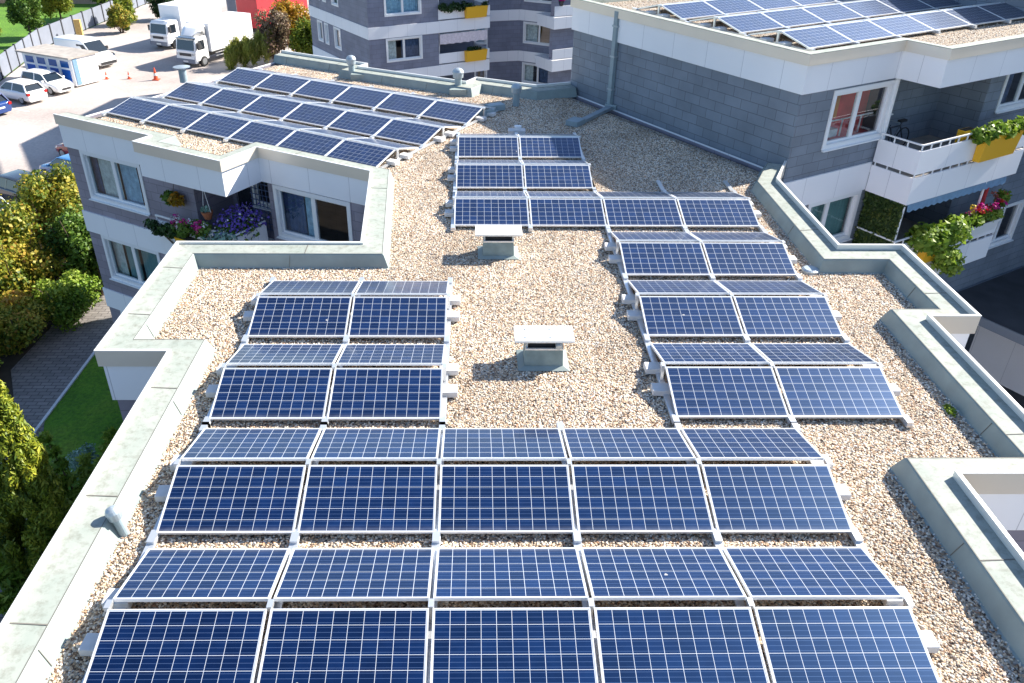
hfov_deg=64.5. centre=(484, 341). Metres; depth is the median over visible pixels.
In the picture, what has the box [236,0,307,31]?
trailer
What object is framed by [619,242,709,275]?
solar panel
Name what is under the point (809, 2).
solar panel
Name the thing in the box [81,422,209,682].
mounting rail
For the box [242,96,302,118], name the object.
solar panel
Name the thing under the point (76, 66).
site office container
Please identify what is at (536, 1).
window
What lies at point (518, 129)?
junction box
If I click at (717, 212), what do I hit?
solar panel
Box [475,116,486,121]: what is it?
ballast block
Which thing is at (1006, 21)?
mounting rail
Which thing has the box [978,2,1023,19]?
solar panel
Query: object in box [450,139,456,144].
ballast block
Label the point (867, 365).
ballast block
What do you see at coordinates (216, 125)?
solar panel
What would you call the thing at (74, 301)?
shrub
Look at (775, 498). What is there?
solar panel
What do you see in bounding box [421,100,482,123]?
solar panel
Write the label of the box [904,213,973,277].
plant
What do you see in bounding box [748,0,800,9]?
solar panel
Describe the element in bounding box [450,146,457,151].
ballast block
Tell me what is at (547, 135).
solar panel
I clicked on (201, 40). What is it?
box truck
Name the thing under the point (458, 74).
vent pipe
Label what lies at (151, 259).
window
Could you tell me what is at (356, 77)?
base block
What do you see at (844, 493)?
ballast block
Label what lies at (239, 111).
mounting rail
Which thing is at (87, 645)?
ballast block
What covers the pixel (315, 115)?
solar panel
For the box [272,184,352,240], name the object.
window
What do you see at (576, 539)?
mounting rail
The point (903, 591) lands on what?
ballast block
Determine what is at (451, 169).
ballast block
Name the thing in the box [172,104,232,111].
solar panel
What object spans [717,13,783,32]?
solar panel
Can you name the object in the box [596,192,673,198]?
solar panel
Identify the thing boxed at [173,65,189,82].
vent pipe
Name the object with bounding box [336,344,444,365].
solar panel
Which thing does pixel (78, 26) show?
timber board
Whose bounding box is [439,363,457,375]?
ballast block
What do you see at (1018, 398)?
yard
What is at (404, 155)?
ballast block
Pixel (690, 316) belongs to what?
solar panel
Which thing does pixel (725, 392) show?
solar panel
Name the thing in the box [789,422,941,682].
mounting rail
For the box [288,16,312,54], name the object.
shrub
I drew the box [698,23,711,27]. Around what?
ballast block
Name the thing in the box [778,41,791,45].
ballast block
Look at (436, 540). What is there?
mounting rail
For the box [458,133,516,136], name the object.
solar panel
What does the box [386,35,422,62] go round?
window
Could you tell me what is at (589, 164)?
mounting rail
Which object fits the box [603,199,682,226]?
solar panel
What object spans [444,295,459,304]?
ballast block
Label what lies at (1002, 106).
window
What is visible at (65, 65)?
door
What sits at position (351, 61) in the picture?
vent pipe
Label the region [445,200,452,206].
ballast block
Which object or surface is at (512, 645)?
solar panel
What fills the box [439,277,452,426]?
mounting rail
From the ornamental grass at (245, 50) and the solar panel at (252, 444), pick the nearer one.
the solar panel at (252, 444)
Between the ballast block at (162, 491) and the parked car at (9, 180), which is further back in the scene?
the parked car at (9, 180)
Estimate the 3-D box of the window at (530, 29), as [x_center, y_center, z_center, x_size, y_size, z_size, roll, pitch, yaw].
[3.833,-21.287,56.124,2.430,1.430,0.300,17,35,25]
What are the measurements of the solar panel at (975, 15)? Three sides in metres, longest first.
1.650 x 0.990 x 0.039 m
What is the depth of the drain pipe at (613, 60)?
25.35 m
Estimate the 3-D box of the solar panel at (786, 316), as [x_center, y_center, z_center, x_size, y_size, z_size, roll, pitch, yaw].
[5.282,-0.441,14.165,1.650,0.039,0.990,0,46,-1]
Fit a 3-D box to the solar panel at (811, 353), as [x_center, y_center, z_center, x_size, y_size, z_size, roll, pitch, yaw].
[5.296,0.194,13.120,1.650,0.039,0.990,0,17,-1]
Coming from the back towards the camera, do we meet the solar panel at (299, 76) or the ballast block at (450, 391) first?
the solar panel at (299, 76)
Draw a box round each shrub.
[0,194,64,306]
[0,288,55,356]
[11,160,82,261]
[31,269,102,331]
[37,203,103,295]
[65,442,98,480]
[105,4,133,32]
[112,0,137,23]
[146,0,173,17]
[253,6,292,58]
[270,0,309,52]
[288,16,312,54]
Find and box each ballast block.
[78,633,98,655]
[101,588,132,608]
[154,485,169,501]
[170,455,196,470]
[205,384,218,397]
[216,363,238,374]
[243,311,253,320]
[251,295,269,304]
[386,158,399,165]
[399,152,411,158]
[433,136,445,142]
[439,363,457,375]
[442,384,457,397]
[444,131,455,136]
[444,209,453,216]
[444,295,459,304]
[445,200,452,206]
[447,175,455,180]
[447,311,459,321]
[448,167,454,172]
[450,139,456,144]
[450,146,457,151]
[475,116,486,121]
[487,112,495,116]
[604,242,619,250]
[608,255,622,263]
[621,294,638,303]
[626,310,643,320]
[643,362,664,373]
[644,10,656,14]
[650,383,670,395]
[658,13,669,17]
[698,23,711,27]
[714,26,726,30]
[754,211,761,217]
[760,37,773,41]
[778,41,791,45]
[789,255,796,263]
[806,454,833,469]
[832,311,841,320]
[836,484,850,500]
[859,364,883,370]
[881,586,912,605]
[889,383,900,395]
[920,630,939,652]
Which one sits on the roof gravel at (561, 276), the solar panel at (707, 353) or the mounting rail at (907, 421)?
the mounting rail at (907, 421)
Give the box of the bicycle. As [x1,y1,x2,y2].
[885,119,908,145]
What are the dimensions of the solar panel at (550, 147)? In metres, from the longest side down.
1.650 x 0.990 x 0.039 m
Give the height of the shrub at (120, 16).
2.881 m
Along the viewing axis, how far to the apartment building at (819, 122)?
22.63 m
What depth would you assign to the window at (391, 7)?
50.30 m
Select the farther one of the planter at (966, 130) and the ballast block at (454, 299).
the planter at (966, 130)
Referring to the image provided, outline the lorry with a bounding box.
[226,0,236,11]
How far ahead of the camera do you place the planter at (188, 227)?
22.06 m
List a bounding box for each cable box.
[476,108,494,115]
[484,102,504,110]
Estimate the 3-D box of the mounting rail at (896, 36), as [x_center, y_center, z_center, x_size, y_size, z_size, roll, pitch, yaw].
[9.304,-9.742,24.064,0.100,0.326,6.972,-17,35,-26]
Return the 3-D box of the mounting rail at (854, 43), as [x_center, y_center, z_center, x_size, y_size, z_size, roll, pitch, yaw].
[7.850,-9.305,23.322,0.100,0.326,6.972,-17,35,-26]
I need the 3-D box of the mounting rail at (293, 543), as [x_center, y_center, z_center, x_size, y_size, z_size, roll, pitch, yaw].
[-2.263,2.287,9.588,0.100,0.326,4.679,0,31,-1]
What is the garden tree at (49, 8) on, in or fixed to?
on the lawn at (11, 34)
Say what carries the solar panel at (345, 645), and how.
on the mounting rail at (293, 543)
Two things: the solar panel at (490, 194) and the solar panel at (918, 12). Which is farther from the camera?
the solar panel at (918, 12)
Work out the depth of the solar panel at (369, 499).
10.08 m
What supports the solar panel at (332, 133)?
on the mounting rail at (372, 109)
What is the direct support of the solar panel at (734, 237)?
attached to the mounting rail at (907, 421)
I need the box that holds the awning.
[906,176,1006,211]
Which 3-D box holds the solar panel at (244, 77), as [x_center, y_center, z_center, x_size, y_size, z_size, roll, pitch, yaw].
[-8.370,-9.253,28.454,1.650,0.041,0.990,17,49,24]
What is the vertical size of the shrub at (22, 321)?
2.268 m
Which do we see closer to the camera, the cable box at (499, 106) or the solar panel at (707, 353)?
the solar panel at (707, 353)
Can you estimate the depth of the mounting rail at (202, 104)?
25.96 m
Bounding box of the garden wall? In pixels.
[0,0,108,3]
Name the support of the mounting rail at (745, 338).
on the roof gravel at (561, 276)
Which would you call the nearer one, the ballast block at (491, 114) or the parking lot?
the ballast block at (491, 114)
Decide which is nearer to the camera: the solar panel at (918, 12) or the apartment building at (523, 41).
the solar panel at (918, 12)
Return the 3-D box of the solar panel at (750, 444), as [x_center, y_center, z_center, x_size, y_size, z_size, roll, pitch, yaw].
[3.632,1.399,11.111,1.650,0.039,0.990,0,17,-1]
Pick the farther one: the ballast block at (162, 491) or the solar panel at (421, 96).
the solar panel at (421, 96)
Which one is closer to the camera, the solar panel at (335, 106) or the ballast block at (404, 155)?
the ballast block at (404, 155)
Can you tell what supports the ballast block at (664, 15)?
on the roof gravel at (960, 35)
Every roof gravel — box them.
[45,64,1023,682]
[604,0,1023,49]
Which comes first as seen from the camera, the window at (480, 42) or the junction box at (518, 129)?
the junction box at (518, 129)
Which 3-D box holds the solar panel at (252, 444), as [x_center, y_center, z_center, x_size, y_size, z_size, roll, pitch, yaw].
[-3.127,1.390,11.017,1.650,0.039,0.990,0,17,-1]
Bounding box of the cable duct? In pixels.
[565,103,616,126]
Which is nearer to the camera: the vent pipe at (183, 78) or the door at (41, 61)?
the vent pipe at (183, 78)
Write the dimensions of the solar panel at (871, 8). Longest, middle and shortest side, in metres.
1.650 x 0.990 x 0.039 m
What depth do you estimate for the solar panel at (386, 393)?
12.03 m
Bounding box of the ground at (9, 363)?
[0,26,536,401]
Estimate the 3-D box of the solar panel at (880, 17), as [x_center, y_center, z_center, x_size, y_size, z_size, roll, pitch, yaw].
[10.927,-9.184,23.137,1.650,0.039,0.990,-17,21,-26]
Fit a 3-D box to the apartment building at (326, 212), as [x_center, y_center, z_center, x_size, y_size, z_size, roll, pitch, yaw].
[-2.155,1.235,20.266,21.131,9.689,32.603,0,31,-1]
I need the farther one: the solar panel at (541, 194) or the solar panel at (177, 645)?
the solar panel at (541, 194)
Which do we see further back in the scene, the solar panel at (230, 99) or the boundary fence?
the boundary fence
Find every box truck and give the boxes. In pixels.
[147,0,221,47]
[174,11,252,65]
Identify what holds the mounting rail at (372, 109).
on the roof gravel at (561, 276)
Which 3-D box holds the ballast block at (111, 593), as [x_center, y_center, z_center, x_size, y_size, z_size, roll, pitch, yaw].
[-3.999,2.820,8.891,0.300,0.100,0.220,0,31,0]
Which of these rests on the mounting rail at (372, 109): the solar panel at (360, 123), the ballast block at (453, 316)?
the solar panel at (360, 123)
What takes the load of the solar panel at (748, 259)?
on the mounting rail at (907, 421)
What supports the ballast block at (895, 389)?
on the roof gravel at (561, 276)
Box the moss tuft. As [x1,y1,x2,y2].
[943,403,956,417]
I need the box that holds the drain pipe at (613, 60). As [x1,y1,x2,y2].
[607,11,619,105]
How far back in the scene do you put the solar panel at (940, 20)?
23.05 m
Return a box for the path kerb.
[32,351,94,433]
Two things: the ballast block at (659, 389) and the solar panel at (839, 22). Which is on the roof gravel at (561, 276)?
the ballast block at (659, 389)
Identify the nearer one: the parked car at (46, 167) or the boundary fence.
the parked car at (46, 167)
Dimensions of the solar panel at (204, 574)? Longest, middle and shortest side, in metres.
1.650 x 0.990 x 0.039 m
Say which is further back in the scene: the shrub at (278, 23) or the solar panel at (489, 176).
the shrub at (278, 23)
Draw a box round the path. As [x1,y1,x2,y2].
[0,292,113,622]
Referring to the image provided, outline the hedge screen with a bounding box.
[852,191,905,243]
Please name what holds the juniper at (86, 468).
on the lawn at (87, 409)
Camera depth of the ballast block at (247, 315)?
14.18 m
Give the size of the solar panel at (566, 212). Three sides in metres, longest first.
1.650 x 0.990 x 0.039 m
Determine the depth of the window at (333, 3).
53.11 m
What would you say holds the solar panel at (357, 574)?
on the mounting rail at (293, 543)
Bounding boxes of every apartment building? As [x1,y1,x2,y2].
[0,50,1023,682]
[308,0,573,84]
[570,0,1023,395]
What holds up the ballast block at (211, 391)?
on the roof gravel at (561, 276)
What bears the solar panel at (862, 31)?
on the mounting rail at (896, 36)
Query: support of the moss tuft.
on the roof gravel at (561, 276)
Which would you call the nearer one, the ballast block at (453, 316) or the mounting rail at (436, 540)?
the mounting rail at (436, 540)
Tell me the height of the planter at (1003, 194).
0.744 m
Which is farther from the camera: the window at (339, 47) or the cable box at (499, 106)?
the window at (339, 47)
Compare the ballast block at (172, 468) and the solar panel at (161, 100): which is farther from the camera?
the solar panel at (161, 100)
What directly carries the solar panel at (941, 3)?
on the mounting rail at (1006, 21)
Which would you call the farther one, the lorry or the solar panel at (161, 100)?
the lorry
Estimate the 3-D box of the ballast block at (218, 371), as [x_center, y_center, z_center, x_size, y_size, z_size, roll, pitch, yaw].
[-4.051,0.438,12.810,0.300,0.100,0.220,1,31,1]
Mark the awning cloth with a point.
(461, 37)
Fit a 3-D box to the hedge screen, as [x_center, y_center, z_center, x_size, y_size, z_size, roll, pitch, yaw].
[11.151,-3.197,23.062,0.250,2.125,1.379,-17,36,-27]
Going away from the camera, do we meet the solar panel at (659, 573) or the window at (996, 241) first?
the solar panel at (659, 573)
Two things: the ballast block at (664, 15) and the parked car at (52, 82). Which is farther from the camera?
the parked car at (52, 82)
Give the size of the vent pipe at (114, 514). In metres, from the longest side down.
0.469 x 0.188 x 0.185 m
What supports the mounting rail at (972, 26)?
on the apartment building at (819, 122)
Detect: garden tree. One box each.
[4,0,44,32]
[39,0,74,19]
[90,0,107,3]
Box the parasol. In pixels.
[980,187,989,206]
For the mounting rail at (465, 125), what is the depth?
22.89 m
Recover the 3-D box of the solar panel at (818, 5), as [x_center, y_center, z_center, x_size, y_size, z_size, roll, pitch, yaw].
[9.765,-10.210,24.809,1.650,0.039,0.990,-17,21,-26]
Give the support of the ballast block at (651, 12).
on the roof gravel at (960, 35)
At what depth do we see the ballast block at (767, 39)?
21.07 m
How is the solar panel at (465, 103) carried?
on the mounting rail at (465, 125)
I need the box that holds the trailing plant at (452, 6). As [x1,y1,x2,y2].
[438,0,468,12]
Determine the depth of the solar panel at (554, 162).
20.79 m
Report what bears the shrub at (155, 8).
on the parking lot
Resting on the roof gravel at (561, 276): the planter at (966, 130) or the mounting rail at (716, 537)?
the mounting rail at (716, 537)
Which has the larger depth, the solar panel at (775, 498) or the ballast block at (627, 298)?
the ballast block at (627, 298)
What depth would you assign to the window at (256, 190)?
23.49 m
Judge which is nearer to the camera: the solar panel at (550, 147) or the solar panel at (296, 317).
the solar panel at (296, 317)
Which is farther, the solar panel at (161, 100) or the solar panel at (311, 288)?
the solar panel at (161, 100)
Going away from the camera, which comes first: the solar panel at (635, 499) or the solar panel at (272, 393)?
the solar panel at (635, 499)
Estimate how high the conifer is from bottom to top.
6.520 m
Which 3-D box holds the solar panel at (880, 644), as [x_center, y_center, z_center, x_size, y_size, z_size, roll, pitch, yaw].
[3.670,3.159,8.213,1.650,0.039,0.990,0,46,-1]
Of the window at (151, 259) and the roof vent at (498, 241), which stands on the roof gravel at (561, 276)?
the roof vent at (498, 241)
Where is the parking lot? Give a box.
[0,0,308,204]
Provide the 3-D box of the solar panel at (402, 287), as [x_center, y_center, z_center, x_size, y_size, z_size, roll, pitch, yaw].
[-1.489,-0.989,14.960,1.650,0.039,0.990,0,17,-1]
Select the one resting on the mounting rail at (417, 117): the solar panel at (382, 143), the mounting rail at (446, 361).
the solar panel at (382, 143)
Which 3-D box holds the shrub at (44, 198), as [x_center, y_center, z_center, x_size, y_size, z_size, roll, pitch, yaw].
[-18.283,-5.209,35.565,4.094,4.952,4.167,0,31,-1]
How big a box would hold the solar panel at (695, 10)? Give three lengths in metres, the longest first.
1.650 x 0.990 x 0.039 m
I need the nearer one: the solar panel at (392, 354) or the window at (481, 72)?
the solar panel at (392, 354)
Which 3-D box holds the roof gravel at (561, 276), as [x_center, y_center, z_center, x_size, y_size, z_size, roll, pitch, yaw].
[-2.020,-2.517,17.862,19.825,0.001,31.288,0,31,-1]
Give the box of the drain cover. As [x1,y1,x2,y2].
[801,265,818,274]
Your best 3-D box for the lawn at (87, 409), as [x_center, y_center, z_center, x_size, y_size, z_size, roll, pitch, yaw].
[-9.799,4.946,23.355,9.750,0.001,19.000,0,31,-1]
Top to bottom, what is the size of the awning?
0.290 m
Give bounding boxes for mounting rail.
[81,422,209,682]
[101,67,262,115]
[139,73,297,123]
[180,79,334,132]
[202,277,276,427]
[223,85,373,141]
[254,422,327,682]
[296,92,414,133]
[321,277,364,427]
[344,99,457,142]
[380,107,498,167]
[426,422,445,682]
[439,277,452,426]
[451,189,456,230]
[453,132,459,188]
[515,132,526,190]
[523,189,532,231]
[556,422,601,682]
[573,132,595,191]
[592,183,609,230]
[606,229,679,424]
[632,4,814,50]
[656,180,687,230]
[673,422,771,682]
[683,229,796,426]
[700,0,859,44]
[723,181,764,231]
[761,229,913,427]
[763,7,901,38]
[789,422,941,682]
[801,3,940,33]
[837,1,976,27]
[932,5,1011,22]
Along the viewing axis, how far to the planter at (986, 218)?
24.15 m
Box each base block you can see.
[351,73,363,80]
[450,88,465,96]
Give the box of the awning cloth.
[439,29,487,44]
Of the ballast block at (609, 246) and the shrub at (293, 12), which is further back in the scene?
the shrub at (293, 12)
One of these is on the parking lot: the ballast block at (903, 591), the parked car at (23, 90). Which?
the parked car at (23, 90)
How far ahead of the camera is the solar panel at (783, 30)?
21.30 m
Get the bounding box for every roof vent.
[475,225,521,258]
[514,326,574,370]
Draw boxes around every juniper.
[0,518,59,615]
[31,426,117,531]
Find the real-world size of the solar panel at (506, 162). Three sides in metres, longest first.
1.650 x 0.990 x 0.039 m
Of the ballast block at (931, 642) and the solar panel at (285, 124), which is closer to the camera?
the ballast block at (931, 642)
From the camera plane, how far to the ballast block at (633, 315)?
14.33 m
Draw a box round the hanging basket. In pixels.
[160,184,184,206]
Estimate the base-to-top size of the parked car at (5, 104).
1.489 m
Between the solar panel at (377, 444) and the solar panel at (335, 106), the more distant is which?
the solar panel at (335, 106)
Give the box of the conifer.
[0,380,73,577]
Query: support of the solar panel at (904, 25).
on the mounting rail at (937, 31)
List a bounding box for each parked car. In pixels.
[0,78,47,104]
[0,93,11,113]
[0,169,41,203]
[20,68,73,94]
[39,154,75,180]
[55,143,68,155]
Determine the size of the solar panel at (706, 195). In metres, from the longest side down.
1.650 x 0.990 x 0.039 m
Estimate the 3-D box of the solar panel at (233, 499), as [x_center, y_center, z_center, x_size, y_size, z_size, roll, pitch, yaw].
[-3.115,1.953,10.090,1.650,0.039,0.990,0,46,-1]
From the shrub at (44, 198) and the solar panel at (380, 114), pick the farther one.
the shrub at (44, 198)
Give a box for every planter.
[169,214,212,240]
[200,229,237,240]
[464,1,488,18]
[464,45,487,61]
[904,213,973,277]
[954,127,974,142]
[960,197,1007,235]
[970,115,1023,162]
[989,188,1011,208]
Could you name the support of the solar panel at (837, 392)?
on the mounting rail at (745, 338)
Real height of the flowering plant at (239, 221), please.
1.584 m
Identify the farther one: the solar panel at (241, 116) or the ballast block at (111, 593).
the solar panel at (241, 116)
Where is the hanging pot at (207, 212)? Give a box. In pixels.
[200,191,212,219]
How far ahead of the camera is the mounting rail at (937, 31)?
22.45 m
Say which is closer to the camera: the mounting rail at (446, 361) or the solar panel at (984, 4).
the mounting rail at (446, 361)
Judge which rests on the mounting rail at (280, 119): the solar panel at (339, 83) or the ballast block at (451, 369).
the solar panel at (339, 83)
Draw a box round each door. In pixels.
[24,54,36,68]
[35,56,47,68]
[47,58,60,74]
[59,60,74,85]
[226,0,236,11]
[238,187,253,223]
[861,87,884,130]
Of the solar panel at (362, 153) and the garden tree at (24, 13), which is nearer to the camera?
the solar panel at (362, 153)
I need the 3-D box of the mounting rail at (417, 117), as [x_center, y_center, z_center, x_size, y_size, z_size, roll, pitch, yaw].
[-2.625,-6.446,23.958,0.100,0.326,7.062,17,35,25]
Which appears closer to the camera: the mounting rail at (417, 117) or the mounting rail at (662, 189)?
the mounting rail at (662, 189)
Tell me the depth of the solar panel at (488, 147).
22.01 m
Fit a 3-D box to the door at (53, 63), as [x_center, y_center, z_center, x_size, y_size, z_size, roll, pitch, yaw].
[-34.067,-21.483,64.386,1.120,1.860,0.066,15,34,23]
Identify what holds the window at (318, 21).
in the apartment building at (523, 41)
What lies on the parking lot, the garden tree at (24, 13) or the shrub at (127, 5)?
the shrub at (127, 5)
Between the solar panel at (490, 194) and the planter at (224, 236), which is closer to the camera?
the solar panel at (490, 194)
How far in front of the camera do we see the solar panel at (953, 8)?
24.28 m
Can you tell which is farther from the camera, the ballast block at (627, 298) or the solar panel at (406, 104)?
the solar panel at (406, 104)
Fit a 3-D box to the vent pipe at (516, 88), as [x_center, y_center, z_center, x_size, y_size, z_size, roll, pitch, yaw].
[1.033,-7.949,26.194,0.356,0.744,0.351,0,31,-1]
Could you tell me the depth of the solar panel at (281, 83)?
27.71 m
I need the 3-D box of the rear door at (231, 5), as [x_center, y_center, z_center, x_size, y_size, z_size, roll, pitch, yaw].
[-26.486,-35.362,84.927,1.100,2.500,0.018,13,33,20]
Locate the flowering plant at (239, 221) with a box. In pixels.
[212,202,269,240]
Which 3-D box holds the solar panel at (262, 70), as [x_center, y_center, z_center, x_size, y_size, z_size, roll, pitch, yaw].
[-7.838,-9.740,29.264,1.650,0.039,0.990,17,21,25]
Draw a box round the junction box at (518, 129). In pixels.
[508,125,525,133]
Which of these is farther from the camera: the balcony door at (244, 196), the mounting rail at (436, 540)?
the balcony door at (244, 196)
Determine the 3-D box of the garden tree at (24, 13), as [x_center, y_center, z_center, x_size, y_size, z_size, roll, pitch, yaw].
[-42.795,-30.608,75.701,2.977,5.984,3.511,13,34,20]
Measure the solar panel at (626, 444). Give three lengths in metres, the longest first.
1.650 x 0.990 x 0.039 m
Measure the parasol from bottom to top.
1.804 m
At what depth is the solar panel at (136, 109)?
24.91 m
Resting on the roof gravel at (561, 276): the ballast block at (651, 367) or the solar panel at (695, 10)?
the ballast block at (651, 367)
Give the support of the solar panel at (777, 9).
on the mounting rail at (896, 36)
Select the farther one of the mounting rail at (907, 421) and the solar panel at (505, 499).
the mounting rail at (907, 421)
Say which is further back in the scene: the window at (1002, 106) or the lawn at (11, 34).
the lawn at (11, 34)
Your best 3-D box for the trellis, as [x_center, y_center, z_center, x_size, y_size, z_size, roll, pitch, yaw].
[-6.375,-3.912,23.459,0.900,1.500,0.036,17,35,25]
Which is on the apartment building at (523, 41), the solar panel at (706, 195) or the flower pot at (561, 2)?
the flower pot at (561, 2)
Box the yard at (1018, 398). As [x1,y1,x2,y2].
[1000,384,1023,408]
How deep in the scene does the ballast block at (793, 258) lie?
16.34 m
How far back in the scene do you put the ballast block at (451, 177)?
20.24 m
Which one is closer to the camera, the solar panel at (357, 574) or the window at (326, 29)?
the solar panel at (357, 574)
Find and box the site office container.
[15,44,100,85]
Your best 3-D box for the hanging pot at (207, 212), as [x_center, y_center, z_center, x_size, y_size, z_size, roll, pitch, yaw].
[-7.586,-3.765,22.060,0.354,0.922,0.342,0,31,-1]
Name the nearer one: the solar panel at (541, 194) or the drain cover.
the drain cover
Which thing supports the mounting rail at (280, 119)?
on the roof gravel at (561, 276)
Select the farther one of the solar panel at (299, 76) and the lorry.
the lorry
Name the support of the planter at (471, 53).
on the apartment building at (523, 41)
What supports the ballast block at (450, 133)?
on the roof gravel at (561, 276)
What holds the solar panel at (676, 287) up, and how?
on the mounting rail at (660, 375)
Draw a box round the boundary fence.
[0,0,147,79]
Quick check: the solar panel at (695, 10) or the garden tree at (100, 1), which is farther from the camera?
the garden tree at (100, 1)
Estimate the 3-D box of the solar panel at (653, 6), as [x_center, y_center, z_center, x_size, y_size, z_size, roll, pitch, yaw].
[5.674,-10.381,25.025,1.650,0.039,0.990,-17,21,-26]
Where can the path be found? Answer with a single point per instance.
(45, 370)
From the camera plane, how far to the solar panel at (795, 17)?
23.23 m
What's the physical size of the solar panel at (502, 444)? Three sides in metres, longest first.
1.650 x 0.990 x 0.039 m
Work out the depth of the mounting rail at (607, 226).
18.29 m
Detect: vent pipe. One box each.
[105,505,129,536]
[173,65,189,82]
[346,55,355,75]
[452,68,463,85]
[511,83,521,106]
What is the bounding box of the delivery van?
[53,34,116,65]
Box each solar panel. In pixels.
[83,609,266,682]
[107,97,166,120]
[113,548,289,601]
[134,96,195,104]
[146,105,207,128]
[156,465,305,534]
[165,82,221,102]
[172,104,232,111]
[180,428,320,460]
[186,113,250,137]
[189,81,244,88]
[203,89,260,110]
[209,368,332,419]
[212,112,273,120]
[219,68,271,86]
[226,88,284,95]
[226,344,342,365]
[229,121,295,145]
[240,67,293,74]
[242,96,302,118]
[247,296,351,337]
[255,74,309,93]
[255,120,320,128]
[257,608,428,682]
[260,281,359,294]
[265,95,324,102]
[273,548,433,601]
[276,73,324,79]
[277,130,343,155]
[284,103,345,126]
[294,80,349,100]
[297,465,436,533]
[300,129,367,138]
[306,102,364,109]
[311,428,440,460]
[314,79,368,86]
[326,140,394,166]
[327,368,442,419]
[328,111,391,135]
[334,87,391,107]
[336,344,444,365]
[348,138,417,148]
[348,297,446,337]
[350,110,409,117]
[353,86,405,92]
[355,281,448,294]
[375,119,440,144]
[376,93,435,115]
[395,92,449,99]
[396,118,460,127]
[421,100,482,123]
[430,607,597,682]
[433,547,588,600]
[438,465,574,533]
[439,99,495,108]
[441,428,566,460]
[454,198,528,226]
[455,191,526,197]
[456,165,523,188]
[457,160,521,164]
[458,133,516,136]
[458,137,518,157]
[517,134,577,136]
[519,137,581,157]
[521,160,587,164]
[524,165,592,188]
[526,191,599,197]
[529,199,605,226]
[562,428,695,460]
[571,465,713,533]
[581,547,746,600]
[594,607,769,682]
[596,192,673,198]
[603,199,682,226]
[611,232,698,241]
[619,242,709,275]
[628,280,728,294]
[638,0,699,8]
[639,296,743,336]
[650,343,768,363]
[661,1,722,19]
[665,367,788,417]
[667,192,746,198]
[677,199,759,226]
[681,428,823,460]
[689,12,756,21]
[689,232,780,241]
[701,464,852,532]
[702,243,795,275]
[704,0,763,14]
[716,281,821,294]
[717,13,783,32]
[723,547,903,599]
[733,296,842,336]
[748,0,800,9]
[748,25,820,34]
[751,343,876,363]
[753,606,939,682]
[759,7,796,11]
[761,8,824,27]
[774,367,903,417]
[781,26,852,48]
[793,0,836,5]
[798,20,862,27]
[802,3,835,7]
[802,4,862,21]
[827,20,894,41]
[835,0,856,1]
[840,0,899,16]
[845,15,901,21]
[868,15,933,35]
[877,0,933,12]
[884,10,937,16]
[907,10,970,29]
[915,5,972,12]
[919,0,961,7]
[943,6,1004,24]
[946,2,999,8]
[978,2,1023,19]
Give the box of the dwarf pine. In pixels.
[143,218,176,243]
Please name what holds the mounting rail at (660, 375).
on the roof gravel at (561, 276)
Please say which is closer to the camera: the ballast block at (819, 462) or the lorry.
the ballast block at (819, 462)
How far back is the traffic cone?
66.29 m
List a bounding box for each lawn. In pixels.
[0,3,146,80]
[42,355,122,488]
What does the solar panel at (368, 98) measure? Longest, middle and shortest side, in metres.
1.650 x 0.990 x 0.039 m
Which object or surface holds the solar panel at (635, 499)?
attached to the mounting rail at (716, 537)
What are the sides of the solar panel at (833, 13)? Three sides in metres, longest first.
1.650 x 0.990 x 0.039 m
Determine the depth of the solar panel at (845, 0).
26.70 m
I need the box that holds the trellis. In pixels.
[250,182,273,230]
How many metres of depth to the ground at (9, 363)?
30.33 m
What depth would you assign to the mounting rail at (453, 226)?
18.24 m
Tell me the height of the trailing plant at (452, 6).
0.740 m
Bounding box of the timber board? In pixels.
[73,19,83,34]
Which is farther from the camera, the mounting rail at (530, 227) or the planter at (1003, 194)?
the planter at (1003, 194)
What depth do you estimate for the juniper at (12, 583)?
19.79 m
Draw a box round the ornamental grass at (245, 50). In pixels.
[221,29,276,69]
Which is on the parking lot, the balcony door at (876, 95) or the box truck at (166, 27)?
the box truck at (166, 27)
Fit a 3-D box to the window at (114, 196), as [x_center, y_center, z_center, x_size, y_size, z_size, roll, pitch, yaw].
[-10.963,-4.786,24.238,2.640,1.570,0.375,17,35,25]
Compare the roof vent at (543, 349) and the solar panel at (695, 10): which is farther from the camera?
the solar panel at (695, 10)
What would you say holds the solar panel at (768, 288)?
on the mounting rail at (907, 421)
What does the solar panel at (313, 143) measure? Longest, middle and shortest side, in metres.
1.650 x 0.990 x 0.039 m
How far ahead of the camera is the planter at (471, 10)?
52.47 m
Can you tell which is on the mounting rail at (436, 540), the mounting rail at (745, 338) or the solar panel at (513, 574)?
the solar panel at (513, 574)
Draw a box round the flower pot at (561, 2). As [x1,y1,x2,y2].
[558,0,564,5]
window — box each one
[79,150,150,216]
[101,235,160,289]
[252,184,270,211]
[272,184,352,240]
[317,19,323,41]
[324,22,329,44]
[331,0,338,6]
[333,26,341,50]
[384,0,421,16]
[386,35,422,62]
[474,28,486,44]
[474,70,485,77]
[521,62,547,84]
[523,21,548,45]
[524,0,550,3]
[808,190,861,242]
[821,79,895,152]
[988,199,1023,249]
[995,72,1023,113]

